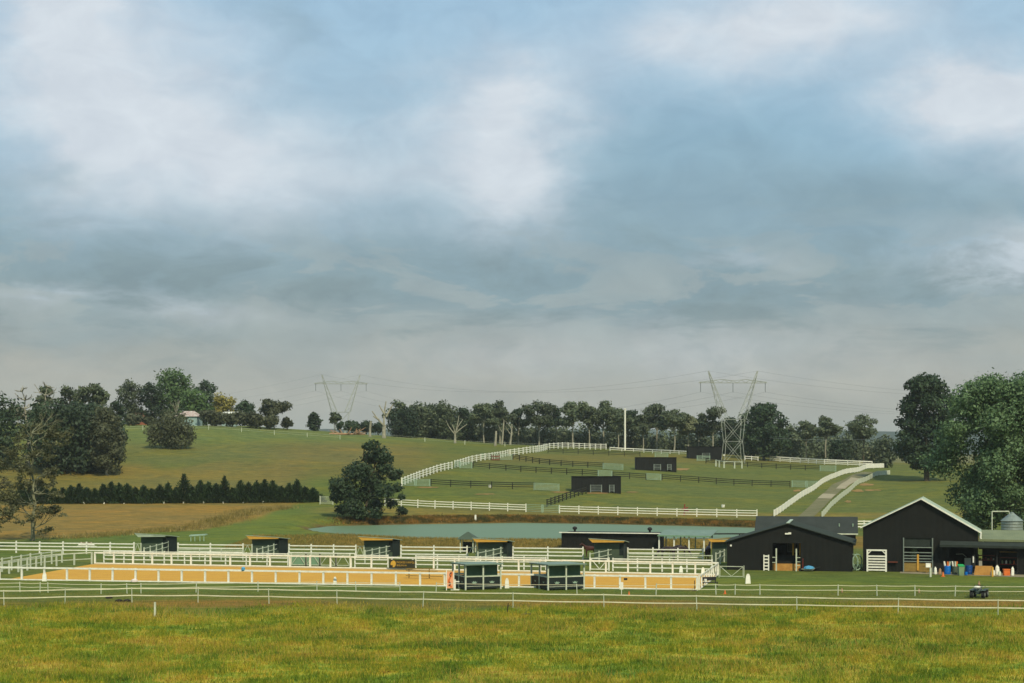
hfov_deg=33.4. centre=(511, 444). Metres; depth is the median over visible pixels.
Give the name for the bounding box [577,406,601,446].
gum tree
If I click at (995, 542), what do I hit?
lean to
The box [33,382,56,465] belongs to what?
dead tree
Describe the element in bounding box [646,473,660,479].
hill gate
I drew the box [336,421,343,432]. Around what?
crest shrub
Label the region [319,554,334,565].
paddock gate
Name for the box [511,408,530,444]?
gum tree
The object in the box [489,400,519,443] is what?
gum tree
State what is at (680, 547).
horse
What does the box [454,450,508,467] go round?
hill fence
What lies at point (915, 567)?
barn gate
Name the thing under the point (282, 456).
ground
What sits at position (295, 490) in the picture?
hedge conifer
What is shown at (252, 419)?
crest shrub
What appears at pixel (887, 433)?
hills
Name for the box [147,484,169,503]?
hedge conifer
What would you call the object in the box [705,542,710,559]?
horse
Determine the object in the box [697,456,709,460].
hill gate
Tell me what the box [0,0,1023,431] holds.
sky
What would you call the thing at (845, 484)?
road slab
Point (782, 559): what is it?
inner half door
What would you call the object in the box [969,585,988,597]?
quad bike
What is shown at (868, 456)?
gum tree
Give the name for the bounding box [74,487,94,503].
hedge conifer
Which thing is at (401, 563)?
banner
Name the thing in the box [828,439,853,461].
gum tree
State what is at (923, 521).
barn
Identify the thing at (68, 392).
gum tree
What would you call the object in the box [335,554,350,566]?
paddock gate
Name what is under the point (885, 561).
stall gate
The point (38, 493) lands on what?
hedge conifer
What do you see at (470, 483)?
paddock fence
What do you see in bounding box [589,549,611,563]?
paddock fence
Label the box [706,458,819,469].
paddock fence
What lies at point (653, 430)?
hills
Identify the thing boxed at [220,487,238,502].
hedge conifer
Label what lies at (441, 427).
gum tree
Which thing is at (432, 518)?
bank reeds
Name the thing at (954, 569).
bin
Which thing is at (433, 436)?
gum tree
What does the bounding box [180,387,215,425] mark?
tree
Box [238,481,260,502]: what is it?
hedge conifer
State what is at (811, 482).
hill gate
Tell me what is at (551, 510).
hill gate
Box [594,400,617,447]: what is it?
gum tree
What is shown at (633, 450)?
hill fence
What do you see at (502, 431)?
dead tree
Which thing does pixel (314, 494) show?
hedge conifer
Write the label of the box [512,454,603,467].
paddock fence
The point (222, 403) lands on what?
acacia tree
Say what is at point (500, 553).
paddock fence
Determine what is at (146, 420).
crest shrub
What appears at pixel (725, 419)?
pylon
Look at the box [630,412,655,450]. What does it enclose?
gum tree
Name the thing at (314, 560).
paddock gate
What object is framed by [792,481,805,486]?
hill gate
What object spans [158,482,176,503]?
hedge conifer
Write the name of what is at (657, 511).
hill fence
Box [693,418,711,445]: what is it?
gum tree
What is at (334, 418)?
gum tree
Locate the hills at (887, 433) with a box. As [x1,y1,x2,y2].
[319,429,1022,453]
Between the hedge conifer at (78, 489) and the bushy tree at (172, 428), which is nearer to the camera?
the hedge conifer at (78, 489)
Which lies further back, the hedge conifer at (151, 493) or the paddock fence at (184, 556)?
the hedge conifer at (151, 493)
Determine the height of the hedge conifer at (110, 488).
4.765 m
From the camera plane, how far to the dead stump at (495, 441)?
507.67 m
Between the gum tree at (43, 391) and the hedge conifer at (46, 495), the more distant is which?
the gum tree at (43, 391)
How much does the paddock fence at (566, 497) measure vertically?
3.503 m
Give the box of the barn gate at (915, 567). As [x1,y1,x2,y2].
[903,538,932,571]
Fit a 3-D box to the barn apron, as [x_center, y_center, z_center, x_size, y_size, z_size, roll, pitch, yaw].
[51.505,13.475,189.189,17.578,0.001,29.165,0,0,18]
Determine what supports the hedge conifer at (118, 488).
on the ground at (282, 456)
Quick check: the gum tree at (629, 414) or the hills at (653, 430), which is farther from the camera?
the hills at (653, 430)
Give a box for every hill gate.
[320,496,332,503]
[403,479,414,485]
[416,479,429,485]
[460,462,471,467]
[500,454,511,459]
[526,504,540,511]
[535,483,557,490]
[543,505,558,511]
[604,463,621,469]
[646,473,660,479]
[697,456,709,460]
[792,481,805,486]
[807,481,816,486]
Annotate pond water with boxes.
[309,523,754,539]
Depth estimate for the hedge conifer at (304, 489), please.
325.40 m
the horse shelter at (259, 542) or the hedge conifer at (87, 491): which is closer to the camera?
the horse shelter at (259, 542)
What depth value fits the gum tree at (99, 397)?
406.88 m
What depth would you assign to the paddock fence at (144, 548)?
206.81 m
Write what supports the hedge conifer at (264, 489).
on the ground at (282, 456)
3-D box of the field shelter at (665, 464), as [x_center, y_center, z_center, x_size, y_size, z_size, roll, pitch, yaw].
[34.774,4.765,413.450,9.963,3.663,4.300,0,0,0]
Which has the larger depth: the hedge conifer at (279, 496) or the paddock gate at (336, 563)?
the hedge conifer at (279, 496)
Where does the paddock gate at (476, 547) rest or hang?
on the ground at (282, 456)
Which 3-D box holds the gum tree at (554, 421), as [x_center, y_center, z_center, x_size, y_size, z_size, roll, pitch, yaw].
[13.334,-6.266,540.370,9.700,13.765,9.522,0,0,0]
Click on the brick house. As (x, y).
(141, 423)
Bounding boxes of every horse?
[579,542,593,556]
[655,546,676,558]
[670,545,691,556]
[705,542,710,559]
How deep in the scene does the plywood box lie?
176.78 m
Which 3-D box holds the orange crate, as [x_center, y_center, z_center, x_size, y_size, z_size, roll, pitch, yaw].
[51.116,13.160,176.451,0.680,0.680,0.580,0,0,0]
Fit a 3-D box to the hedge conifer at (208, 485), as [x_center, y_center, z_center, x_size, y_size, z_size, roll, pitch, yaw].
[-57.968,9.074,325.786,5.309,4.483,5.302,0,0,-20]
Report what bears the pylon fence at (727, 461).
on the ground at (282, 456)
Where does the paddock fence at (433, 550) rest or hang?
on the ground at (282, 456)
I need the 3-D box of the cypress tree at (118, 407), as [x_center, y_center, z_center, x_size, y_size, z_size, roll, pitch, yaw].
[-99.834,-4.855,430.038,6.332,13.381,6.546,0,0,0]
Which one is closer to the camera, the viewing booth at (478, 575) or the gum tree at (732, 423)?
the viewing booth at (478, 575)
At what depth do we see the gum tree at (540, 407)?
530.98 m
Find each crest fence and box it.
[125,425,339,436]
[351,431,544,445]
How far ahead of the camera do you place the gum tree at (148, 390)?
516.51 m
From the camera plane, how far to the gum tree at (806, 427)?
513.72 m
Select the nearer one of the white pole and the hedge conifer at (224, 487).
the hedge conifer at (224, 487)
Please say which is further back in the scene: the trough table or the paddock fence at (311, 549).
the trough table
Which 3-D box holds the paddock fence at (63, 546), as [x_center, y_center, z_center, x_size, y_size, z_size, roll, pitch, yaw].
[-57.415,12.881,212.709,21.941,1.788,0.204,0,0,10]
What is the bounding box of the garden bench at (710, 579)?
[702,577,717,586]
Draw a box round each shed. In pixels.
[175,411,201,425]
[755,516,857,545]
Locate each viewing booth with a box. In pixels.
[450,561,502,589]
[529,561,586,590]
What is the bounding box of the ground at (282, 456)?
[0,424,1023,682]
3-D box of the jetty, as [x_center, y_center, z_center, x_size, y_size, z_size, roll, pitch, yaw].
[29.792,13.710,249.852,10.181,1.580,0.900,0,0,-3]
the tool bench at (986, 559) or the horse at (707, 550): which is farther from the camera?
the horse at (707, 550)
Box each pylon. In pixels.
[315,374,367,430]
[699,371,765,461]
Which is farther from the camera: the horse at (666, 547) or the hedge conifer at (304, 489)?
the hedge conifer at (304, 489)
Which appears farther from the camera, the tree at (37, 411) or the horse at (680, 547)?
the tree at (37, 411)
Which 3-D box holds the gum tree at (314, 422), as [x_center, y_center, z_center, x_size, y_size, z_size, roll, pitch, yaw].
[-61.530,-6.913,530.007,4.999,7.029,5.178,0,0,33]
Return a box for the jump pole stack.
[78,542,94,547]
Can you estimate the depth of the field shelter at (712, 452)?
475.50 m
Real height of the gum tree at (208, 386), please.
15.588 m
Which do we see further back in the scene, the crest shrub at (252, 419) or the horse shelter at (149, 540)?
the crest shrub at (252, 419)
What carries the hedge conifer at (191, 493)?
on the ground at (282, 456)
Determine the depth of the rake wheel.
183.04 m
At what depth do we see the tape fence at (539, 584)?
154.86 m
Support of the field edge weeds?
on the ground at (282, 456)
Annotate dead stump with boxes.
[369,421,371,436]
[494,431,496,445]
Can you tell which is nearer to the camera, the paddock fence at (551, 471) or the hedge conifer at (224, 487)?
the hedge conifer at (224, 487)
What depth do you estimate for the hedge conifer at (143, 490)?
324.40 m
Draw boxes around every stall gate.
[763,555,768,570]
[867,549,886,571]
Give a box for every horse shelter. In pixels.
[134,533,178,552]
[246,535,289,554]
[358,536,399,556]
[472,538,514,558]
[588,538,627,560]
[707,538,727,561]
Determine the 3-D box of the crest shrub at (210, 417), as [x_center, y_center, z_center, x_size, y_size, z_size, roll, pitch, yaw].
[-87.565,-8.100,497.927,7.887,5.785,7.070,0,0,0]
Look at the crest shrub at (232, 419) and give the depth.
497.01 m
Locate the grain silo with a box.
[1000,512,1022,529]
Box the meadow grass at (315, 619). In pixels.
[0,598,1023,682]
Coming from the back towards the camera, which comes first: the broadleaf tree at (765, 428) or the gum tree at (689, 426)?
the gum tree at (689, 426)
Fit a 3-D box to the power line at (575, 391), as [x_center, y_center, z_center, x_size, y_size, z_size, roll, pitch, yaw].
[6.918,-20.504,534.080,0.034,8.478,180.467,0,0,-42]
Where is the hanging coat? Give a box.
[971,555,975,566]
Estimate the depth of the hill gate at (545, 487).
345.55 m
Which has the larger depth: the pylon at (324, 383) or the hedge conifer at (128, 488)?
the pylon at (324, 383)
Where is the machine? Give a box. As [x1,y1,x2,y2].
[956,554,970,565]
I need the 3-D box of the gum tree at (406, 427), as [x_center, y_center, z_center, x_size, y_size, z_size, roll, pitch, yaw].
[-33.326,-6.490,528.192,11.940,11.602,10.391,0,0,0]
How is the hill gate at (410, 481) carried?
on the ground at (282, 456)
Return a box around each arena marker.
[42,573,46,580]
[505,578,508,587]
[745,574,750,583]
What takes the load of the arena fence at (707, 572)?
on the ground at (282, 456)
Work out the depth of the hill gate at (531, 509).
310.10 m
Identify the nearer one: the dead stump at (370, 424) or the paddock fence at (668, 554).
the paddock fence at (668, 554)
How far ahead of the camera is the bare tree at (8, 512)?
224.47 m
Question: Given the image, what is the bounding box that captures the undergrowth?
[388,413,876,460]
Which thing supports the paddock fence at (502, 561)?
on the ground at (282, 456)
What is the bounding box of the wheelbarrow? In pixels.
[798,566,818,570]
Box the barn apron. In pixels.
[900,561,1023,576]
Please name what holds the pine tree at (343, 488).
on the ground at (282, 456)
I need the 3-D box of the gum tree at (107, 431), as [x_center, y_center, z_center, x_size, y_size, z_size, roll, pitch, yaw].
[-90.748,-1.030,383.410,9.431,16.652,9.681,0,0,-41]
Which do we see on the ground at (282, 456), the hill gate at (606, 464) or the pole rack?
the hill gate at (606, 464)
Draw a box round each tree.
[0,391,32,469]
[0,412,75,540]
[0,477,19,532]
[3,404,31,432]
[15,386,33,466]
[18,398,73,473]
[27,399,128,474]
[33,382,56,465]
[35,385,54,407]
[52,385,86,449]
[71,383,118,425]
[87,403,130,474]
[110,399,128,448]
[115,378,143,419]
[137,382,164,423]
[143,401,196,449]
[148,367,200,418]
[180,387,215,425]
[195,379,217,410]
[212,391,236,412]
[234,399,255,425]
[258,398,292,428]
[305,412,322,430]
[328,439,405,520]
[329,412,341,424]
[329,427,365,434]
[372,401,393,437]
[382,399,406,435]
[386,406,423,437]
[395,506,407,515]
[408,400,435,437]
[426,403,446,438]
[429,399,462,440]
[446,417,466,442]
[451,406,479,441]
[466,403,500,442]
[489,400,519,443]
[498,420,503,444]
[505,421,512,443]
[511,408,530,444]
[520,399,558,445]
[545,408,561,445]
[559,401,588,446]
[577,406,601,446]
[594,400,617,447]
[600,408,635,448]
[618,409,638,449]
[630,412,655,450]
[642,403,667,450]
[654,409,689,451]
[677,415,698,445]
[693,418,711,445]
[695,406,726,445]
[715,416,747,455]
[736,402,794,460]
[779,423,803,459]
[788,420,816,459]
[812,415,842,460]
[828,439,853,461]
[844,413,878,462]
[859,445,877,464]
[870,434,897,467]
[891,372,958,480]
[916,367,1023,529]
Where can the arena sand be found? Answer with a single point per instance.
(308, 577)
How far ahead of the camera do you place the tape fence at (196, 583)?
156.47 m
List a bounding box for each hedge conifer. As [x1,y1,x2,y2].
[12,484,29,501]
[21,488,35,503]
[28,479,44,503]
[36,488,55,503]
[44,487,61,503]
[49,487,71,503]
[56,484,79,503]
[64,483,86,503]
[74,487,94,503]
[86,488,99,503]
[92,483,110,503]
[100,481,118,503]
[105,482,127,503]
[110,483,137,503]
[127,486,141,503]
[134,484,150,503]
[140,488,164,503]
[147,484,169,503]
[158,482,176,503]
[160,487,185,502]
[173,473,193,503]
[183,485,198,503]
[189,480,208,503]
[197,481,220,502]
[204,483,228,502]
[214,474,230,502]
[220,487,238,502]
[227,480,249,502]
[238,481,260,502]
[247,480,265,502]
[252,479,274,502]
[261,480,282,502]
[267,485,289,502]
[281,483,295,502]
[287,479,305,502]
[293,486,318,502]
[300,487,326,502]
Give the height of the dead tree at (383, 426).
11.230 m
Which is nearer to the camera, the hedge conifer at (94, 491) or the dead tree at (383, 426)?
the hedge conifer at (94, 491)
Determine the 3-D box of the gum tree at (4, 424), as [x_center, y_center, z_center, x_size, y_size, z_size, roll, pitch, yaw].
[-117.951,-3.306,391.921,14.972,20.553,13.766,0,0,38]
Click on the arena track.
(384, 569)
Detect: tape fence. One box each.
[0,581,399,591]
[0,587,1023,609]
[436,582,656,592]
[656,583,1023,595]
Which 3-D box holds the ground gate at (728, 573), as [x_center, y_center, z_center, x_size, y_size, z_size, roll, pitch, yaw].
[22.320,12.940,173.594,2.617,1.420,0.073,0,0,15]
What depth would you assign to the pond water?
275.95 m
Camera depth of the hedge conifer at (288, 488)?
325.45 m
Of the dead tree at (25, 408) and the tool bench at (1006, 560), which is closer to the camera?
the tool bench at (1006, 560)
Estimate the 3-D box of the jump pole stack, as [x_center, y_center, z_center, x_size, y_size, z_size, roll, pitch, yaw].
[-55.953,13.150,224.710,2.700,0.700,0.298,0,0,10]
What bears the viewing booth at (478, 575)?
on the ground at (282, 456)
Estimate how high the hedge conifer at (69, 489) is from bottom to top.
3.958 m
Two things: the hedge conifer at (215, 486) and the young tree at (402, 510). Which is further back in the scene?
the hedge conifer at (215, 486)
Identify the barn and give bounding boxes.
[725,519,856,571]
[860,496,983,572]
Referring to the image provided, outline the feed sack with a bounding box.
[995,565,999,574]
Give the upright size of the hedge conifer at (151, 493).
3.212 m
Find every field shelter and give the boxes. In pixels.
[571,476,621,493]
[634,457,676,471]
[687,446,721,459]
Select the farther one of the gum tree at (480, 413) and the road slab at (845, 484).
the gum tree at (480, 413)
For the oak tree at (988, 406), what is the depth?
222.71 m
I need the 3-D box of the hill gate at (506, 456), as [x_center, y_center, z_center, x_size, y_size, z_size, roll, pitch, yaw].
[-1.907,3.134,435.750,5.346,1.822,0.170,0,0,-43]
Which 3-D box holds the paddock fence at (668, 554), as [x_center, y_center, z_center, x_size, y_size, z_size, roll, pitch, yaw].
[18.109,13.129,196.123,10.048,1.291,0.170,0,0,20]
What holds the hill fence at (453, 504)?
on the ground at (282, 456)
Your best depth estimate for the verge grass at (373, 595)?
150.47 m
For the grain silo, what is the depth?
195.10 m
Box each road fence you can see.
[773,463,883,515]
[821,470,889,516]
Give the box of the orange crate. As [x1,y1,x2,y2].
[1002,569,1010,575]
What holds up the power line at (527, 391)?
attached to the pylon at (725, 419)
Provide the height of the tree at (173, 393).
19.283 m
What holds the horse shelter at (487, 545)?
on the ground at (282, 456)
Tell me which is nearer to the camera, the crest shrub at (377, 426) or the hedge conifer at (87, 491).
the hedge conifer at (87, 491)
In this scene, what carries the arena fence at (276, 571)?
on the ground at (282, 456)
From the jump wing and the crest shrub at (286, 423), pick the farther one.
the crest shrub at (286, 423)
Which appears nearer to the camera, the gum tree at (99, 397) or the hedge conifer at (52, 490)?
the hedge conifer at (52, 490)
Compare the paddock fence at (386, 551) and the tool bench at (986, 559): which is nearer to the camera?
the tool bench at (986, 559)
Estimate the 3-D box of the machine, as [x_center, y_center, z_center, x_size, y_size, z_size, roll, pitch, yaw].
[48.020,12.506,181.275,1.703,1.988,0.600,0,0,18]
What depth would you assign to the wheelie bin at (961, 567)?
176.47 m
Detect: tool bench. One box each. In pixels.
[978,554,994,569]
[999,551,1016,569]
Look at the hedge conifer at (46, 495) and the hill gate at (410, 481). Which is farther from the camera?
the hill gate at (410, 481)
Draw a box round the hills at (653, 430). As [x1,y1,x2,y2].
[540,429,721,432]
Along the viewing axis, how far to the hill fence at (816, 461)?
485.17 m
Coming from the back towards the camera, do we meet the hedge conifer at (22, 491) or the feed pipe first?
the hedge conifer at (22, 491)
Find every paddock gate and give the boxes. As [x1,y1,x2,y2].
[290,553,304,565]
[305,553,318,565]
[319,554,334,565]
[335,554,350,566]
[468,546,477,555]
[589,557,609,570]
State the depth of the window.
190.98 m
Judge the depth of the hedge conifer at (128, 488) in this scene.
324.15 m
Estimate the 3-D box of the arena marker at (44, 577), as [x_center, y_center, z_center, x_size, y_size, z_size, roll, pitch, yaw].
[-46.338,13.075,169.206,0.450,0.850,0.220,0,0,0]
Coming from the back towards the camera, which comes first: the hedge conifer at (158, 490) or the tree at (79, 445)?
the tree at (79, 445)
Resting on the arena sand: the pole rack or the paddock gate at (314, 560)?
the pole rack
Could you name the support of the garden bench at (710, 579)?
on the ground at (282, 456)
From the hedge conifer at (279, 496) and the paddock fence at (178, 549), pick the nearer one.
the paddock fence at (178, 549)
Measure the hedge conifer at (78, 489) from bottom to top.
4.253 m
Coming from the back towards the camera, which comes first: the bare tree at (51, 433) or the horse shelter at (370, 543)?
the bare tree at (51, 433)
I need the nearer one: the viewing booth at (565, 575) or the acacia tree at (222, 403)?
the viewing booth at (565, 575)
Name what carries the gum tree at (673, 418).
on the ground at (282, 456)
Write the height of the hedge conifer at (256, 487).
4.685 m
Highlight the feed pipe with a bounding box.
[991,511,1009,529]
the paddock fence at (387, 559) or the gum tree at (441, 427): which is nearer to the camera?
the paddock fence at (387, 559)
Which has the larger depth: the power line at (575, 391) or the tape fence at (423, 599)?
the power line at (575, 391)
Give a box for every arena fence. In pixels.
[0,552,92,573]
[0,566,697,589]
[94,552,718,574]
[698,562,718,588]
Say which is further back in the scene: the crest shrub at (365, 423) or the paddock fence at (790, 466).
the crest shrub at (365, 423)
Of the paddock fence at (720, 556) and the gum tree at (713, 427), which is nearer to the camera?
the paddock fence at (720, 556)
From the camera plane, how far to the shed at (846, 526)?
232.72 m
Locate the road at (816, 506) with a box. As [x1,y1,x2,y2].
[799,472,872,515]
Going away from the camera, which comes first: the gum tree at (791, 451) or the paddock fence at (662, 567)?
the paddock fence at (662, 567)
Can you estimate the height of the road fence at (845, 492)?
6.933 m
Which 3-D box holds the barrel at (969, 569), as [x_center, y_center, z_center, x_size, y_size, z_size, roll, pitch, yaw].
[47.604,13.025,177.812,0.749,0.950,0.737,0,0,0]
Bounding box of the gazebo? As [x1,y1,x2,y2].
[458,532,477,552]
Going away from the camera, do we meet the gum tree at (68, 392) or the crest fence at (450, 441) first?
the gum tree at (68, 392)
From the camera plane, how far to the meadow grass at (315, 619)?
114.38 m
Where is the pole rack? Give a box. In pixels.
[406,568,441,578]
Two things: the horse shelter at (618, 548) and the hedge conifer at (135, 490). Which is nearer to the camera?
the horse shelter at (618, 548)
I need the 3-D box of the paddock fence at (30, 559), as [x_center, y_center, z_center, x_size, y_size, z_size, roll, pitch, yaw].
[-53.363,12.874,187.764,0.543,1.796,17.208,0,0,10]
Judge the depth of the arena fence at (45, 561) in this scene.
188.10 m
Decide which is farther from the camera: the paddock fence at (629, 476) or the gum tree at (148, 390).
the gum tree at (148, 390)
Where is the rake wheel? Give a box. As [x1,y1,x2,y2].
[853,554,862,569]
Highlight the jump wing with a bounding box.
[446,570,453,589]
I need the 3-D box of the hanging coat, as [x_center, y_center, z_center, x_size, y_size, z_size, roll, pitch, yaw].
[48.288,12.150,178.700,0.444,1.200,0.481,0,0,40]
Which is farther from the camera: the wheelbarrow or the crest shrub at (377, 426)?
the crest shrub at (377, 426)
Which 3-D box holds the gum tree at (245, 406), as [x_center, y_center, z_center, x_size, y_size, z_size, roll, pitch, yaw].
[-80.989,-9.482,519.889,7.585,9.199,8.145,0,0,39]
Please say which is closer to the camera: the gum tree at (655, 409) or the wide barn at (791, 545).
the wide barn at (791, 545)
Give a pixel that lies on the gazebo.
(467, 536)
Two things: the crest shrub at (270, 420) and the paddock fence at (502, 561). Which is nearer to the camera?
the paddock fence at (502, 561)
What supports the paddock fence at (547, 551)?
on the ground at (282, 456)
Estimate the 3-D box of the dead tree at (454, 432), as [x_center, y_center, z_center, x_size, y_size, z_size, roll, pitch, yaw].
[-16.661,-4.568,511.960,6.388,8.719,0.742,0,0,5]
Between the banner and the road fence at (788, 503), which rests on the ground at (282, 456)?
the road fence at (788, 503)
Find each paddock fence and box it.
[0,541,134,553]
[0,550,62,571]
[103,550,288,565]
[143,541,168,557]
[177,543,243,552]
[177,548,243,559]
[256,544,276,560]
[288,544,356,555]
[354,554,388,567]
[364,546,389,562]
[400,545,467,557]
[415,555,546,569]
[430,479,534,488]
[473,462,597,474]
[477,547,502,560]
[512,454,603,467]
[512,546,583,559]
[546,487,586,506]
[548,448,639,455]
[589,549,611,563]
[612,558,712,572]
[613,472,645,478]
[627,547,703,560]
[627,553,712,560]
[662,474,789,485]
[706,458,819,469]
[715,549,724,563]
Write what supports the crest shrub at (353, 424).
on the ground at (282, 456)
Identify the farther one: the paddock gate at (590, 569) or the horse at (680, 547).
the horse at (680, 547)
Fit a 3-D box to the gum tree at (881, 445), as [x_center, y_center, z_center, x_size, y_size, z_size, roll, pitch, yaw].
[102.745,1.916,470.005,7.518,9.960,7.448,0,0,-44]
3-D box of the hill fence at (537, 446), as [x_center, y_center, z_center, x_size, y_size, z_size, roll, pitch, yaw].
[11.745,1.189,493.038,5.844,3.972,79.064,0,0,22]
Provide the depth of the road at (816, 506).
344.48 m
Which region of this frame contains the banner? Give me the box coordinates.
[389,559,415,567]
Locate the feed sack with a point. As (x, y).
(997, 570)
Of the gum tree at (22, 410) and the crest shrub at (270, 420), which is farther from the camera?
the crest shrub at (270, 420)
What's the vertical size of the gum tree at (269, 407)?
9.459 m
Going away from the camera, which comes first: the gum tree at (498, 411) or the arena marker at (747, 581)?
the arena marker at (747, 581)
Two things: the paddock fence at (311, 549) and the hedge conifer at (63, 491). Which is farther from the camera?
the hedge conifer at (63, 491)
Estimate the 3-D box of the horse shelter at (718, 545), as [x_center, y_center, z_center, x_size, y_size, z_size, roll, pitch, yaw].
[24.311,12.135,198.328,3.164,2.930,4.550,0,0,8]
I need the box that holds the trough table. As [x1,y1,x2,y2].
[189,534,206,540]
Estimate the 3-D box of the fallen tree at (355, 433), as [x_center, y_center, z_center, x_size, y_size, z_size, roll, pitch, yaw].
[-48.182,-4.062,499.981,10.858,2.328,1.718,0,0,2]
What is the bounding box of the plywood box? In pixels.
[974,566,992,574]
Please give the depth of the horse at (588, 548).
205.43 m
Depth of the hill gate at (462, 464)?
400.60 m
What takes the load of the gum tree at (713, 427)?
on the ground at (282, 456)
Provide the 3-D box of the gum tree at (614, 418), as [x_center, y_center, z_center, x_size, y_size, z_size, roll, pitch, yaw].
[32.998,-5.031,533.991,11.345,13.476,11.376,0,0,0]
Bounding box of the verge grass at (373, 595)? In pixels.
[0,589,1023,606]
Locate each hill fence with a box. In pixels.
[384,499,526,511]
[401,462,452,485]
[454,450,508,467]
[509,442,606,454]
[559,505,756,517]
[610,447,686,453]
[770,456,872,465]
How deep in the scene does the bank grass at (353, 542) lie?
235.68 m
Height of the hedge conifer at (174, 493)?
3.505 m
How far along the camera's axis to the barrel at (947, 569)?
177.81 m
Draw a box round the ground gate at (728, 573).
[720,566,742,576]
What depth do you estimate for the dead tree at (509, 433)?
519.89 m
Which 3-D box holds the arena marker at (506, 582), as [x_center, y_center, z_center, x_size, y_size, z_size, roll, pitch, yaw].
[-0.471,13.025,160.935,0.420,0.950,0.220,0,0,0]
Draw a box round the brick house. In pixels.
[130,412,146,424]
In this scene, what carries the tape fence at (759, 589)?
on the ground at (282, 456)
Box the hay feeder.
[491,454,499,459]
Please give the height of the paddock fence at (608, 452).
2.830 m
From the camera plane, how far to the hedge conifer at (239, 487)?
325.10 m
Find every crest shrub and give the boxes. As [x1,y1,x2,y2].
[125,412,143,425]
[143,416,153,425]
[198,409,223,425]
[217,409,247,426]
[239,410,266,428]
[261,413,278,429]
[281,416,293,429]
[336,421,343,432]
[342,420,359,432]
[359,420,373,433]
[371,421,381,434]
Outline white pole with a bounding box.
[624,409,625,449]
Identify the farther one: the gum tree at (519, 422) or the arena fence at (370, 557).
the gum tree at (519, 422)
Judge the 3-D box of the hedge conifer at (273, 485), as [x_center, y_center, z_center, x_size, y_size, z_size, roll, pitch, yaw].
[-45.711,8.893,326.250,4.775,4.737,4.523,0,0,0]
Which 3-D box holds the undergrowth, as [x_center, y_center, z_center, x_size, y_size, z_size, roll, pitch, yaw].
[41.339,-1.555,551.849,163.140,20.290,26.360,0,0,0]
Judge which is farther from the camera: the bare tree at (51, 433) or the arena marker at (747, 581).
the bare tree at (51, 433)
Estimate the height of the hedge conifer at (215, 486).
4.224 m
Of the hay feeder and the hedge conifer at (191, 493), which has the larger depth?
the hay feeder
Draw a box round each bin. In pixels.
[952,566,957,573]
[957,564,964,575]
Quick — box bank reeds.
[328,513,755,525]
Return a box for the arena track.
[90,564,714,575]
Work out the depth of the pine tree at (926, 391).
396.39 m
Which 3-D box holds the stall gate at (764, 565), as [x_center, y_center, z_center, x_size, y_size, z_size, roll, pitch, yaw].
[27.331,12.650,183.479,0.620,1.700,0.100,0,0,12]
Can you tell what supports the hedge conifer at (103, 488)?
on the ground at (282, 456)
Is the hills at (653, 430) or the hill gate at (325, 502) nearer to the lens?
the hill gate at (325, 502)
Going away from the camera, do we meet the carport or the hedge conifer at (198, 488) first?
the carport
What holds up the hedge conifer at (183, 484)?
on the ground at (282, 456)
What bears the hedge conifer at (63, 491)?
on the ground at (282, 456)
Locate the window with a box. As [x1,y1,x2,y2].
[787,543,795,551]
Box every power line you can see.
[326,371,704,391]
[379,373,743,391]
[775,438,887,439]
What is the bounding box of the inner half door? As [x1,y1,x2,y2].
[778,555,799,563]
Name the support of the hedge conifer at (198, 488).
on the ground at (282, 456)
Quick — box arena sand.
[12,565,714,588]
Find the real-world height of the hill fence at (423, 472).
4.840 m
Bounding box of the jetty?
[684,533,744,537]
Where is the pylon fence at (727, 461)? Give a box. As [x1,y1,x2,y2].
[715,460,742,467]
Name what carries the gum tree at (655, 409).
on the ground at (282, 456)
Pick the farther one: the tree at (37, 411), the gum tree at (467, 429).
the gum tree at (467, 429)
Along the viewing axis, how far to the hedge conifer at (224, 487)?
325.25 m
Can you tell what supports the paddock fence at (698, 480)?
on the ground at (282, 456)
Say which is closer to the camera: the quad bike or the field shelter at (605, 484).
the quad bike
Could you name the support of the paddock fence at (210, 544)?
on the ground at (282, 456)
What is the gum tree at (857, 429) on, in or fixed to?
on the ground at (282, 456)
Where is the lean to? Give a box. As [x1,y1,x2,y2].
[940,530,1023,574]
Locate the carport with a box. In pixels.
[657,529,717,551]
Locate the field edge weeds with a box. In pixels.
[35,505,298,539]
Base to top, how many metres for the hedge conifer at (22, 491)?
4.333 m
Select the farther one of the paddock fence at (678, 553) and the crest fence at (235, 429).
the crest fence at (235, 429)
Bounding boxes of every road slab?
[818,494,834,498]
[837,477,859,488]
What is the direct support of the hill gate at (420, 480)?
on the ground at (282, 456)
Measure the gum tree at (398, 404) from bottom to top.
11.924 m
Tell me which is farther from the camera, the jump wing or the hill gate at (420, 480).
the hill gate at (420, 480)
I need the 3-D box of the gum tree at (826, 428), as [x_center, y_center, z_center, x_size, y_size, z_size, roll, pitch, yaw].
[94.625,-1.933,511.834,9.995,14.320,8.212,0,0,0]
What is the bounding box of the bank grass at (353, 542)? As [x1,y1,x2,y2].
[223,532,706,547]
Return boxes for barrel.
[944,566,950,573]
[965,565,972,574]
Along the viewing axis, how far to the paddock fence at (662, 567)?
181.67 m
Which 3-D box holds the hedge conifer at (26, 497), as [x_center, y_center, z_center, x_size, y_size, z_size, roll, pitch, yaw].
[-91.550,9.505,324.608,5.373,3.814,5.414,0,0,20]
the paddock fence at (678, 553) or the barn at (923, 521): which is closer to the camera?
the barn at (923, 521)
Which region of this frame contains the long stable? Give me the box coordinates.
[559,526,663,548]

